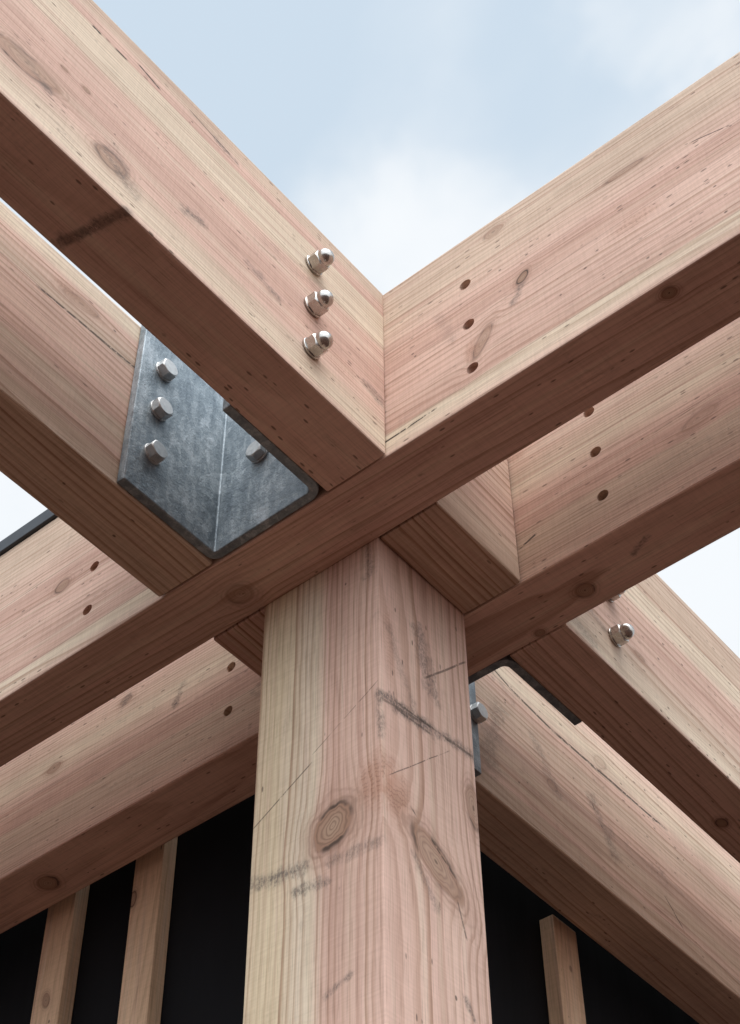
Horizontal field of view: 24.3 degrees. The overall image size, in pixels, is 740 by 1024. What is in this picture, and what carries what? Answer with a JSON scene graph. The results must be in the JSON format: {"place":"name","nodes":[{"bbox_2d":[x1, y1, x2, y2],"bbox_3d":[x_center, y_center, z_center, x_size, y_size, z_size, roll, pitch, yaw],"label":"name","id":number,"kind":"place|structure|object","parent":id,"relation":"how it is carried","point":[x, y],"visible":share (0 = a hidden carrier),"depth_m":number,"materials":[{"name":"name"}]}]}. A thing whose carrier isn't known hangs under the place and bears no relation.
{"place":"outdoors","nodes":[
{"label":"outdoors","id":0,"kind":"place"},
{"bbox_2d":[0,794,698,1023],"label":"building","id":1,"kind":"structure","parent":0,"point":[205,973],"depth_m":2.72,"materials":[{"name":"black metal"}]},
{"bbox_2d":[30,885,89,1023],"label":"batten","id":2,"kind":"object","parent":1,"relation":"attached to","point":[54,997],"depth_m":2.75,"materials":[{"name":"brown wood"}]},
{"bbox_2d":[117,837,177,1023],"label":"batten","id":3,"kind":"object","parent":1,"relation":"attached to","point":[141,995],"depth_m":2.63,"materials":[{"name":"brown wood"}]},
{"bbox_2d":[539,914,585,1023],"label":"batten","id":4,"kind":"object","parent":1,"relation":"attached to","point":[565,1000],"depth_m":2.80,"materials":[{"name":"brown wood"}]},
{"bbox_2d":[0,0,739,657],"label":"sky","id":5,"kind":"structure","parent":0,"point":[400,130],"materials":[{"name":"blue"}]},
{"label":"ground","id":6,"kind":"structure","parent":0,"visible":0},
{"bbox_2d":[243,536,491,1023],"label":"timber post","id":7,"kind":"object","parent":6,"relation":"on","point":[366,903],"depth_m":2.00,"materials":[{"name":"brown wood"}]},
{"bbox_2d":[214,606,264,676],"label":"timber beam","id":8,"kind":"structure","parent":7,"relation":"attached to","point":[242,641],"depth_m":2.39,"materials":[{"name":"brown wood"}]},
{"bbox_2d":[0,52,739,766],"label":"timber beam","id":9,"kind":"structure","parent":7,"relation":"attached to","point":[594,278],"depth_m":2.21,"materials":[{"name":"brown wood"}]},
{"bbox_2d":[0,509,56,555],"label":"metal capping","id":10,"kind":"object","parent":9,"relation":"on","point":[28,529],"depth_m":2.75,"materials":[{"name":"grey metal"}]},
{"bbox_2d":[0,201,211,596],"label":"timber beam","id":11,"kind":"structure","parent":9,"relation":"attached to","point":[69,337],"depth_m":2.24,"materials":[{"name":"brown wood"}]},
{"bbox_2d":[0,0,384,490],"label":"timber beam","id":12,"kind":"structure","parent":9,"relation":"attached to","point":[139,186],"depth_m":2.07,"materials":[{"name":"brown wood"}]},
{"bbox_2d":[303,331,332,359],"bbox_3d":[-0.061,-0.211,2.137,0.033,0.032,0.032,-32,-55,25],"label":"cap nut","id":13,"kind":"object","parent":12,"relation":"attached to","point":[318,345],"visible":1,"depth_m":2.13,"materials":[{"name":"silver metal"}]},
{"bbox_2d":[304,290,333,317],"bbox_3d":[-0.062,-0.271,2.204,0.033,0.032,0.032,-32,-55,25],"label":"cap nut","id":14,"kind":"object","parent":12,"relation":"attached to","point":[319,304],"visible":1,"depth_m":2.20,"materials":[{"name":"silver metal"}]},
{"bbox_2d":[306,248,333,275],"bbox_3d":[-0.063,-0.335,2.277,0.033,0.032,0.032,-32,-55,25],"label":"cap nut","id":15,"kind":"object","parent":12,"relation":"attached to","point":[320,262],"visible":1,"depth_m":2.27,"materials":[{"name":"silver metal"}]},
{"bbox_2d":[117,325,318,558],"bbox_3d":[-0.192,-0.148,2.337,0.198,0.350,0.184,-32,-55,25],"label":"steel bracket","id":16,"kind":"object","parent":9,"relation":"attached to","point":[207,487],"visible":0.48,"depth_m":2.32,"materials":[{"name":"grey metal"}]},
{"bbox_2d":[144,440,167,464],"bbox_3d":[-0.283,-0.080,2.275,0.016,0.033,0.033,-32,-55,25],"label":"hex bolt","id":17,"kind":"object","parent":16,"relation":"attached to","point":[155,451],"visible":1,"depth_m":2.27,"materials":[{"name":"metal"}]},
{"bbox_2d":[150,397,172,421],"bbox_3d":[-0.284,-0.141,2.345,0.016,0.033,0.033,-32,-55,25],"label":"hex bolt","id":18,"kind":"object","parent":16,"relation":"attached to","point":[161,409],"visible":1,"depth_m":2.34,"materials":[{"name":"metal"}]},
{"bbox_2d":[155,358,177,382],"bbox_3d":[-0.285,-0.200,2.410,0.016,0.033,0.033,-32,-55,25],"label":"hex bolt","id":19,"kind":"object","parent":16,"relation":"attached to","point":[166,370],"visible":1,"depth_m":2.40,"materials":[{"name":"metal"}]},
{"bbox_2d":[246,441,267,463],"bbox_3d":[-0.156,-0.084,2.357,0.033,0.033,0.016,-32,-55,25],"label":"hex bolt","id":20,"kind":"object","parent":16,"relation":"attached to","point":[256,452],"visible":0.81,"depth_m":2.35,"materials":[{"name":"metal"}]},
{"bbox_2d":[0,317,739,933],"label":"timber beam","id":21,"kind":"structure","parent":7,"relation":"attached to","point":[634,483],"depth_m":2.44,"materials":[{"name":"brown wood"}]},
{"bbox_2d":[468,654,581,776],"bbox_3d":[0.175,0.186,2.636,0.198,0.350,0.184,-32,-55,25],"label":"steel bracket","id":22,"kind":"object","parent":21,"relation":"attached to","point":[538,687],"visible":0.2,"depth_m":2.48,"materials":[{"name":"grey metal"}]},
{"bbox_2d":[470,702,487,723],"bbox_3d":[0.170,0.312,2.668,0.016,0.033,0.033,-32,-55,25],"label":"hex bolt","id":23,"kind":"object","parent":22,"relation":"attached to","point":[479,712],"visible":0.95,"depth_m":2.66,"materials":[{"name":"metal"}]},
{"bbox_2d":[475,666,739,1023],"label":"timber beam","id":24,"kind":"structure","parent":21,"relation":"attached to","point":[587,830],"depth_m":2.89,"materials":[{"name":"brown wood"}]},
{"bbox_2d":[510,574,739,862],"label":"timber beam","id":25,"kind":"structure","parent":21,"relation":"attached to","point":[654,701],"depth_m":2.58,"materials":[{"name":"brown wood"}]},
{"bbox_2d":[608,590,625,601],"bbox_3d":[0.368,0.114,2.562,0.033,0.032,0.032,-32,-55,25],"label":"cap nut","id":26,"kind":"object","parent":25,"relation":"attached to","point":[616,597],"visible":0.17,"depth_m":2.56,"materials":[{"name":"silver metal"}]},
{"bbox_2d":[608,623,633,646],"bbox_3d":[0.368,0.176,2.492,0.033,0.032,0.032,-32,-55,25],"label":"cap nut","id":27,"kind":"object","parent":25,"relation":"attached to","point":[621,635],"visible":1,"depth_m":2.48,"materials":[{"name":"silver metal"}]},
{"bbox_2d":[380,459,519,613],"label":"timber beam","id":28,"kind":"structure","parent":7,"relation":"attached to","point":[457,548],"depth_m":2.30,"materials":[{"name":"brown wood"}]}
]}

